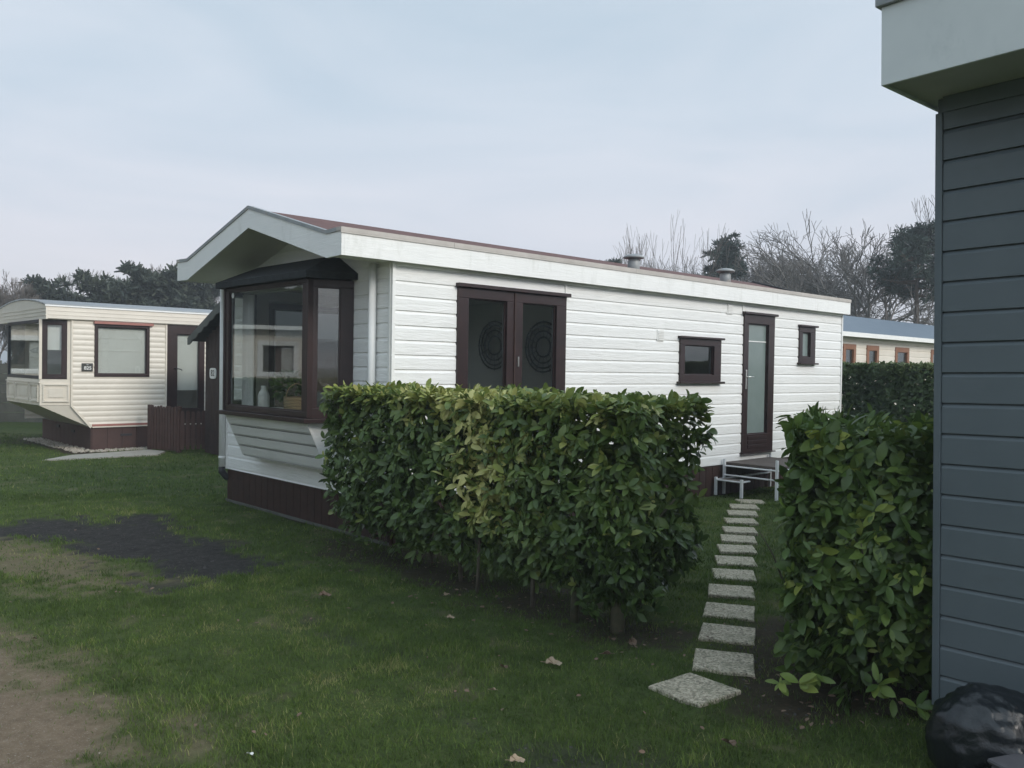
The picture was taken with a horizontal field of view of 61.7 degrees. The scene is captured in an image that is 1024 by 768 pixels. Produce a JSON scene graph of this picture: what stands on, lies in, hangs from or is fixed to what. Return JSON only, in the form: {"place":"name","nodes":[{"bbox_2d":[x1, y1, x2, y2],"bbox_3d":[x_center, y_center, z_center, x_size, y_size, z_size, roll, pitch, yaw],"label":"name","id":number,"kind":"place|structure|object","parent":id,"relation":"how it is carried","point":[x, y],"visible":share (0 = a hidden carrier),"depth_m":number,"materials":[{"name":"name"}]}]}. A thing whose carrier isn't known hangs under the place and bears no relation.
{"place":"outdoors","nodes":[
{"label":"outdoors","id":0,"kind":"place"},
{"bbox_2d":[0,360,46,421],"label":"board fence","id":1,"kind":"object","parent":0,"point":[7,411],"visible":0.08,"depth_m":22.12,"materials":[{"name":"grey wood"}]},
{"bbox_2d":[23,437,146,452],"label":"gravel","id":2,"kind":"structure","parent":0,"point":[45,441],"depth_m":15.96,"materials":[{"name":"grey gravel"}]},
{"bbox_2d":[317,392,333,406],"bbox_3d":[-1.953,0.496,9.592,0.515,0.822,0.503,0,1,-43],"label":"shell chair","id":3,"kind":"object","parent":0,"point":[319,396],"visible":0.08,"depth_m":9.40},
{"bbox_2d":[0,362,935,767],"bbox_3d":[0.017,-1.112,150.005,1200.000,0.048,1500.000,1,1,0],"label":"ground","id":4,"kind":"structure","parent":0,"point":[56,742],"depth_m":4.72,"materials":[{"name":"green plant"}]},
{"bbox_2d":[0,324,24,356],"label":"broadleaf tree","id":5,"kind":"object","parent":4,"relation":"on","point":[19,334],"visible":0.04,"depth_m":40.95,"materials":[{"name":"plant"}]},
{"bbox_2d":[0,270,46,373],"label":"broadleaf tree","id":6,"kind":"object","parent":4,"relation":"on","point":[19,291],"visible":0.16,"depth_m":39.74,"materials":[{"name":"plant"}]},
{"bbox_2d":[3,274,83,373],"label":"evergreen tree","id":7,"kind":"object","parent":4,"relation":"on","point":[48,287],"visible":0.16,"depth_m":40.85,"materials":[{"name":"green plant"}]},
{"bbox_2d":[55,290,85,301],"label":"evergreen tree","id":8,"kind":"object","parent":4,"relation":"on","point":[80,295],"visible":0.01,"depth_m":42.18,"materials":[{"name":"green plant"}]},
{"bbox_2d":[56,269,108,296],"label":"broadleaf tree","id":9,"kind":"object","parent":4,"relation":"on","point":[73,279],"visible":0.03,"depth_m":46.00,"materials":[{"name":"plant"}]},
{"bbox_2d":[52,267,126,304],"bbox_3d":[-19.935,-2.456,41.198,4.846,6.016,4.933,1,1,0],"label":"evergreen tree","id":10,"kind":"object","parent":4,"relation":"on","point":[95,286],"visible":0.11,"depth_m":39.88,"materials":[{"name":"green plant"}]},
{"bbox_2d":[42,449,164,460],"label":"paving slab","id":11,"kind":"structure","parent":4,"relation":"on","point":[120,454],"depth_m":14.66,"materials":[{"name":"concrete"}]},
{"bbox_2d":[0,299,211,449],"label":"static caravan","id":12,"kind":"object","parent":4,"relation":"on","point":[97,376],"visible":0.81,"depth_m":15.91,"materials":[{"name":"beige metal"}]},
{"bbox_2d":[7,319,38,378],"bbox_3d":[-9.025,-0.640,15.867,0.050,1.050,2.230,0,1,-43],"label":"front window","id":13,"kind":"structure","parent":12,"relation":"in","point":[10,324],"depth_m":16.54,"materials":[{"name":"brown glass"}]},
{"bbox_2d":[30,323,38,353],"bbox_3d":[-8.840,-0.852,15.999,0.280,0.575,0.276,1,1,0],"label":"hanging lamp","id":14,"kind":"object","parent":12,"relation":"hanging from","point":[35,350],"visible":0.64,"depth_m":15.91,"materials":[{"name":"white"}]},
{"bbox_2d":[42,319,66,378],"bbox_3d":[-8.083,-0.612,15.151,0.390,1.050,0.050,0,1,-26],"label":"bay side window","id":15,"kind":"structure","parent":12,"relation":"in","point":[45,322],"depth_m":15.13,"materials":[{"name":"brown wood"}]},
{"bbox_2d":[94,321,153,376],"bbox_3d":[-7.177,-0.634,15.846,1.050,1.003,0.115,0,1,-43],"label":"side window","id":16,"kind":"structure","parent":12,"relation":"in","point":[121,349],"depth_m":15.86,"materials":[{"name":"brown glass"}]},
{"bbox_2d":[167,324,204,418],"bbox_3d":[-6.333,-0.202,16.649,0.736,1.916,0.129,0,1,-43],"label":"entrance door","id":17,"kind":"structure","parent":12,"relation":"in","point":[185,363],"depth_m":16.67,"materials":[{"name":"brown wood"}]},
{"bbox_2d":[85,271,129,296],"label":"evergreen tree","id":18,"kind":"object","parent":4,"relation":"on","point":[111,277],"visible":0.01,"depth_m":42.97,"materials":[{"name":"green plant"}]},
{"bbox_2d":[102,260,174,306],"bbox_3d":[-17.096,-2.507,39.960,4.410,6.234,3.811,1,1,-18],"label":"evergreen tree","id":19,"kind":"object","parent":4,"relation":"on","point":[144,286],"visible":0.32,"depth_m":38.96,"materials":[{"name":"green plant"}]},
{"bbox_2d":[131,264,160,280],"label":"broadleaf tree","id":20,"kind":"object","parent":4,"relation":"on","point":[151,268],"visible":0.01,"depth_m":44.82,"materials":[{"name":"green plant"}]},
{"bbox_2d":[147,405,181,452],"bbox_3d":[-6.321,0.803,15.569,0.857,0.830,0.078,1,1,29],"label":"picket fence","id":21,"kind":"object","parent":4,"relation":"on","point":[161,427],"visible":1,"depth_m":15.52,"materials":[{"name":"brown paint"}]},
{"bbox_2d":[152,261,213,308],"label":"evergreen tree","id":22,"kind":"object","parent":4,"relation":"on","point":[176,294],"visible":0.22,"depth_m":40.10,"materials":[{"name":"green plant"}]},
{"bbox_2d":[176,410,204,452],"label":"picket gate","id":23,"kind":"structure","parent":4,"relation":"on","point":[192,421],"depth_m":15.46,"materials":[{"name":"brown paint"}]},
{"bbox_2d":[186,284,219,309],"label":"evergreen tree","id":24,"kind":"object","parent":4,"relation":"on","point":[205,300],"visible":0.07,"depth_m":41.95,"materials":[{"name":"green plant"}]},
{"bbox_2d":[2,544,468,763],"bbox_3d":[-2.027,1.491,5.077,4.999,0.044,4.895,1,1,0],"label":"path grit","id":25,"kind":"object","parent":4,"relation":"on","point":[52,683],"visible":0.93,"depth_m":3.96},
{"bbox_2d":[187,303,338,454],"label":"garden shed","id":26,"kind":"structure","parent":4,"relation":"on","point":[288,342],"depth_m":14.75,"materials":[{"name":"wood"}]},
{"bbox_2d":[316,591,330,595],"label":"fallen leaf","id":27,"kind":"object","parent":4,"relation":"on","point":[325,593],"visible":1,"depth_m":5.91,"materials":[{"name":"brown plant"}]},
{"bbox_2d":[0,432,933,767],"bbox_3d":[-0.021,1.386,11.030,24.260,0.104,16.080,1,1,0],"label":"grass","id":28,"kind":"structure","parent":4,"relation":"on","point":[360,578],"depth_m":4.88,"materials":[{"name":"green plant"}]},
{"bbox_2d":[9,519,931,764],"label":"leaf litter","id":29,"kind":"object","parent":4,"relation":"on","point":[701,727],"visible":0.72,"depth_m":4.45,"materials":[{"name":"brown plant"}]},
{"bbox_2d":[176,205,850,545],"bbox_3d":[0.755,-0.161,11.597,9.269,3.184,3.473,0,1,-43],"label":"static caravan","id":30,"kind":"object","parent":4,"relation":"on","point":[752,360],"visible":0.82,"depth_m":9.34,"materials":[{"name":"white wood"}]},
{"bbox_2d":[258,386,269,406],"bbox_3d":[-2.599,0.145,8.975,0.120,0.250,0.120,0,1,-43],"label":"milk bottle vase","id":31,"kind":"object","parent":30,"relation":"on","point":[263,397],"visible":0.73,"depth_m":8.93,"materials":[{"name":"white ceramic"}]},
{"bbox_2d":[242,288,302,405],"bbox_3d":[-2.314,-0.348,8.788,1.702,1.244,0.069,2,1,43],"label":"curtain","id":32,"kind":"object","parent":30,"relation":"hanging from","point":[248,351],"visible":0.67,"depth_m":9.27,"materials":[{"name":"white fabric"}]},
{"bbox_2d":[269,369,301,402],"bbox_3d":[-2.266,0.057,8.883,0.444,0.440,0.655,0,1,-43],"label":"house plant","id":33,"kind":"object","parent":30,"relation":"on","point":[293,376],"visible":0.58,"depth_m":8.78,"materials":[{"name":"green plant"}]},
{"bbox_2d":[215,257,357,469],"bbox_3d":[-2.265,-0.225,8.772,0.750,2.050,2.175,0,1,-43],"label":"bay window","id":34,"kind":"structure","parent":30,"relation":"in","point":[310,275],"depth_m":8.21,"materials":[{"name":"brown wood"}]},
{"bbox_2d":[283,383,301,409],"bbox_3d":[-2.114,0.140,8.429,0.256,0.295,0.256,0,1,-43],"label":"wicker basket","id":35,"kind":"object","parent":30,"relation":"on","point":[291,402],"visible":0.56,"depth_m":8.31,"materials":[{"name":"brown wicker"}]},
{"bbox_2d":[268,303,338,406],"bbox_3d":[-1.983,-0.262,11.314,2.696,1.446,0.070,0,1,-43],"label":"rear window","id":36,"kind":"structure","parent":30,"relation":"in","point":[273,307],"depth_m":10.41,"materials":[{"name":"brown wood"}]},
{"bbox_2d":[478,321,501,370],"bbox_3d":[-0.235,-0.526,11.649,0.013,0.702,0.702,0,1,-43],"label":"wall disc","id":37,"kind":"object","parent":30,"relation":"attached to","point":[485,350],"depth_m":11.72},
{"bbox_2d":[455,282,571,479],"bbox_3d":[0.021,-0.011,8.680,1.550,1.903,0.105,0,1,-43],"label":"french door","id":38,"kind":"structure","parent":30,"relation":"in","point":[512,300],"depth_m":8.62,"materials":[{"name":"brown wood"}]},
{"bbox_2d":[524,320,551,372],"bbox_3d":[0.401,-0.473,10.971,0.013,0.702,0.702,0,1,-43],"label":"decoration","id":39,"kind":"object","parent":30,"relation":"attached to","point":[543,336],"depth_m":11.04},
{"bbox_2d":[676,336,724,383],"bbox_3d":[2.389,-0.301,10.883,0.970,0.590,0.115,0,1,-43],"label":"kitchen window","id":40,"kind":"structure","parent":30,"relation":"in","point":[714,376],"depth_m":10.90,"materials":[{"name":"brown wood"}]},
{"bbox_2d":[739,311,778,454],"bbox_3d":[3.405,-0.014,11.836,0.855,1.928,0.127,0,1,-43],"label":"entrance door","id":41,"kind":"structure","parent":30,"relation":"in","point":[758,334],"depth_m":11.87,"materials":[{"name":"brown wood"}]},
{"bbox_2d":[797,324,818,364],"bbox_3d":[4.380,-0.581,12.740,0.535,0.581,0.115,0,1,-43],"label":"narrow window","id":42,"kind":"structure","parent":30,"relation":"in","point":[807,333],"depth_m":12.76,"materials":[{"name":"brown wood"}]},
{"bbox_2d":[315,378,717,634],"bbox_3d":[-0.160,0.742,6.335,1.047,1.531,3.448,0,1,-43],"label":"hedge","id":43,"kind":"object","parent":4,"relation":"on","point":[622,476],"visible":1,"depth_m":5.52,"materials":[{"name":"green plant"}]},
{"bbox_2d":[510,754,524,762],"bbox_3d":[0.013,1.514,3.458,0.084,0.019,0.054,10,13,-17],"label":"fallen leaf","id":44,"kind":"object","parent":4,"relation":"on","point":[514,757],"visible":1,"depth_m":3.47,"materials":[{"name":"beige plant"}]},
{"bbox_2d":[541,656,561,665],"bbox_3d":[0.212,1.492,4.604,0.117,0.026,0.074,9,14,-6],"label":"fallen leaf","id":45,"kind":"object","parent":4,"relation":"on","point":[551,660],"visible":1,"depth_m":4.62,"materials":[{"name":"beige plant"}]},
{"bbox_2d":[601,257,622,262],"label":"pine tree","id":46,"kind":"object","parent":4,"relation":"on","point":[615,260],"visible":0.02,"depth_m":41.51,"materials":[{"name":"green plant"}]},
{"bbox_2d":[628,636,636,645],"bbox_3d":[0.700,1.500,4.990,0.022,0.066,0.103,-30,-26,31],"label":"fallen leaf","id":47,"kind":"object","parent":4,"relation":"on","point":[632,641],"visible":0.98,"depth_m":5.00,"materials":[{"name":"brown plant"}]},
{"bbox_2d":[613,225,655,267],"bbox_3d":[5.737,-3.332,39.882,2.104,8.610,3.624,2,1,32],"label":"poplar","id":48,"kind":"object","parent":4,"relation":"on","point":[641,253],"visible":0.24,"depth_m":39.60,"materials":[{"name":"plant"}]},
{"bbox_2d":[641,258,697,272],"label":"thicket","id":49,"kind":"object","parent":4,"relation":"on","point":[673,265],"visible":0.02,"depth_m":41.51,"materials":[{"name":"plant"}]},
{"bbox_2d":[642,212,744,279],"bbox_3d":[8.223,-3.479,39.131,4.164,9.014,2.372,2,1,34],"label":"poplar","id":50,"kind":"object","parent":4,"relation":"on","point":[682,256],"visible":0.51,"depth_m":39.15,"materials":[{"name":"plant"}]},
{"bbox_2d":[649,673,740,707],"bbox_3d":[0.917,1.553,4.315,0.327,0.052,0.327,0,1,-39],"label":"stepping stone","id":51,"kind":"object","parent":4,"relation":"on","point":[690,688],"visible":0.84,"depth_m":4.29,"materials":[{"name":"stone"}]},
{"bbox_2d":[697,232,748,281],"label":"pine tree","id":52,"kind":"object","parent":4,"relation":"on","point":[732,250],"visible":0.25,"depth_m":40.34,"materials":[{"name":"green plant"}]},
{"bbox_2d":[692,648,754,676],"bbox_3d":[1.167,1.550,4.729,0.327,0.052,0.327,2,2,15],"label":"stepping stone","id":53,"kind":"object","parent":4,"relation":"on","point":[737,663],"visible":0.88,"depth_m":4.69,"materials":[{"name":"stone"}]},
{"bbox_2d":[698,622,755,645],"bbox_3d":[1.315,1.543,5.234,0.328,0.052,0.327,2,2,17],"label":"stepping stone","id":54,"kind":"object","parent":4,"relation":"on","point":[731,634],"visible":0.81,"depth_m":5.20,"materials":[{"name":"stone"}]},
{"bbox_2d":[702,602,754,621],"bbox_3d":[1.449,1.536,5.723,0.328,0.052,0.327,1,2,17],"label":"stepping stone","id":55,"kind":"object","parent":4,"relation":"on","point":[735,611],"visible":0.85,"depth_m":5.70,"materials":[{"name":"stone"}]},
{"bbox_2d":[721,738,736,746],"bbox_3d":[0.928,1.522,3.650,0.066,0.023,0.103,16,-14,-22],"label":"fallen leaf","id":56,"kind":"object","parent":4,"relation":"on","point":[733,742],"visible":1,"depth_m":3.65,"materials":[{"name":"brown plant"}]},
{"bbox_2d":[708,583,754,600],"bbox_3d":[1.597,1.529,6.252,0.327,0.052,0.327,1,1,13],"label":"stepping stone","id":57,"kind":"object","parent":4,"relation":"on","point":[725,591],"visible":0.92,"depth_m":6.21,"materials":[{"name":"stone"}]},
{"bbox_2d":[712,568,756,581],"bbox_3d":[1.748,1.522,6.760,0.328,0.052,0.327,1,2,11],"label":"stepping stone","id":58,"kind":"object","parent":4,"relation":"on","point":[744,575],"visible":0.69,"depth_m":6.74,"materials":[{"name":"stone"}]},
{"bbox_2d":[714,555,756,566],"bbox_3d":[1.889,1.515,7.251,0.327,0.052,0.327,1,1,9],"label":"stepping stone","id":59,"kind":"object","parent":4,"relation":"on","point":[732,560],"visible":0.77,"depth_m":7.23,"materials":[{"name":"stone"}]},
{"bbox_2d":[717,544,757,554],"bbox_3d":[2.031,1.508,7.744,0.326,0.052,0.326,1,1,7],"label":"stepping stone","id":60,"kind":"object","parent":4,"relation":"on","point":[733,549],"visible":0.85,"depth_m":7.69,"materials":[{"name":"stone"}]},
{"bbox_2d":[720,534,756,544],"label":"stepping stone","id":61,"kind":"object","parent":4,"relation":"on","point":[736,539],"visible":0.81,"depth_m":8.15,"materials":[{"name":"stone"}]},
{"bbox_2d":[722,526,757,535],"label":"stepping stone","id":62,"kind":"object","parent":4,"relation":"on","point":[750,531],"visible":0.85,"depth_m":8.60,"materials":[{"name":"stone"}]},
{"bbox_2d":[724,518,758,525],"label":"stepping stone","id":63,"kind":"object","parent":4,"relation":"on","point":[747,521],"visible":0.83,"depth_m":9.13,"materials":[{"name":"stone"}]},
{"bbox_2d":[727,510,757,517],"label":"stepping stone","id":64,"kind":"object","parent":4,"relation":"on","point":[740,513],"visible":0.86,"depth_m":9.65,"materials":[{"name":"stone"}]},
{"bbox_2d":[729,504,759,510],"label":"stepping stone","id":65,"kind":"object","parent":4,"relation":"on","point":[746,506],"visible":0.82,"depth_m":10.14,"materials":[{"name":"stone"}]},
{"bbox_2d":[735,499,764,503],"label":"stepping stone","id":66,"kind":"object","parent":4,"relation":"on","point":[745,501],"visible":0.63,"depth_m":10.57,"materials":[{"name":"stone"}]},
{"bbox_2d":[714,454,788,500],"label":"metal steps","id":67,"kind":"structure","parent":4,"relation":"on","point":[770,463],"depth_m":11.12,"materials":[{"name":"white metal"}]},
{"bbox_2d":[664,242,878,316],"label":"broadleaf tree","id":68,"kind":"object","parent":4,"relation":"on","point":[813,291],"visible":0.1,"depth_m":40.33,"materials":[{"name":"plant"}]},
{"bbox_2d":[732,244,884,318],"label":"broadleaf tree","id":69,"kind":"object","parent":4,"relation":"on","point":[840,291],"visible":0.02,"depth_m":42.28,"materials":[{"name":"plant"}]},
{"bbox_2d":[736,253,893,320],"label":"broadleaf tree","id":70,"kind":"object","parent":4,"relation":"on","point":[877,311],"visible":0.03,"depth_m":41.82,"materials":[{"name":"plant"}]},
{"bbox_2d":[776,258,868,315],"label":"broadleaf tree","id":71,"kind":"object","parent":4,"relation":"on","point":[841,289],"visible":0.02,"depth_m":43.32,"materials":[{"name":"plant"}]},
{"bbox_2d":[732,209,933,320],"bbox_3d":[12.079,-3.121,34.672,12.427,8.648,7.192,0,1,-44],"label":"broadleaf tree","id":72,"kind":"object","parent":4,"relation":"on","point":[847,271],"visible":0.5,"depth_m":35.22,"materials":[{"name":"brown plant"}]},
{"bbox_2d":[733,222,933,324],"bbox_3d":[15.558,-2.995,37.971,11.548,8.313,8.100,1,1,-6],"label":"broadleaf tree","id":73,"kind":"object","parent":4,"relation":"on","point":[909,314],"visible":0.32,"depth_m":38.05,"materials":[{"name":"plant"}]},
{"bbox_2d":[841,360,933,465],"bbox_3d":[7.073,0.566,13.460,1.103,1.883,4.728,0,1,-43],"label":"hedge","id":74,"kind":"object","parent":4,"relation":"on","point":[883,386],"visible":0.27,"depth_m":13.90,"materials":[{"name":"green plant"}]},
{"bbox_2d":[842,315,933,417],"bbox_3d":[10.040,-0.254,23.959,13.900,3.150,3.890,0,1,-43],"label":"bungalow","id":75,"kind":"object","parent":4,"relation":"on","point":[868,340],"visible":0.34,"depth_m":21.17,"materials":[{"name":"beige metal"}]},
{"bbox_2d":[842,344,855,362],"bbox_3d":[7.605,-0.579,19.391,0.620,0.650,0.070,0,1,-43],"label":"window","id":76,"kind":"structure","parent":75,"relation":"in","point":[852,347],"depth_m":19.42,"materials":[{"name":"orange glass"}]},
{"bbox_2d":[866,345,878,363],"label":"window","id":77,"kind":"structure","parent":75,"relation":"in","point":[869,347],"depth_m":20.21,"materials":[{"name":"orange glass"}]},
{"bbox_2d":[894,347,909,362],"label":"window","id":78,"kind":"structure","parent":75,"relation":"in","point":[897,349],"depth_m":21.33,"materials":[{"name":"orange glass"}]},
{"bbox_2d":[930,349,933,362],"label":"window","id":79,"kind":"structure","parent":75,"relation":"in","point":[932,351],"depth_m":22.58,"materials":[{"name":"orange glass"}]},
{"bbox_2d":[866,219,934,323],"bbox_3d":[15.601,-2.568,33.165,3.862,7.636,3.855,1,1,0],"label":"pine tree","id":80,"kind":"object","parent":4,"relation":"on","point":[910,244],"visible":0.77,"depth_m":32.63,"materials":[{"name":"green plant"}]},
{"bbox_2d":[894,283,933,325],"bbox_3d":[15.916,-1.252,33.359,1.865,5.012,4.167,1,1,29],"label":"broadleaf tree","id":81,"kind":"object","parent":4,"relation":"on","point":[928,314],"visible":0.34,"depth_m":32.56,"materials":[{"name":"plant"}]},
{"bbox_2d":[911,195,934,264],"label":"broadleaf tree","id":82,"kind":"object","parent":4,"relation":"on","point":[927,215],"visible":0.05,"depth_m":39.38,"materials":[{"name":"plant"}]},
{"bbox_2d":[875,0,1023,704],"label":"grey caravan","id":83,"kind":"object","parent":4,"relation":"on","point":[957,66],"visible":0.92,"depth_m":3.78,"materials":[{"name":"wood"}]},
{"bbox_2d":[925,682,1023,767],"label":"rubbish bag","id":84,"kind":"object","parent":4,"relation":"on","point":[974,725],"visible":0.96,"depth_m":3.32,"materials":[{"name":"black plastic"}]},
{"bbox_2d":[987,754,1023,767],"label":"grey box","id":85,"kind":"object","parent":4,"relation":"on","point":[1011,761],"visible":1,"depth_m":3.19,"materials":[{"name":"plastic"}]},
{"bbox_2d":[0,0,937,361],"label":"sky","id":86,"kind":"structure","parent":0,"point":[136,131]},
{"bbox_2d":[322,539,930,735],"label":"bed soil","id":87,"kind":"structure","parent":0,"point":[759,669],"depth_m":5.38,"materials":[{"name":"brown soil"}]},
{"bbox_2d":[759,401,933,719],"bbox_3d":[2.019,0.869,4.552,1.474,1.533,1.311,1,1,8],"label":"hedge","id":88,"kind":"object","parent":87,"relation":"on","point":[835,459],"visible":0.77,"depth_m":4.12,"materials":[{"name":"green plant"}]}
]}

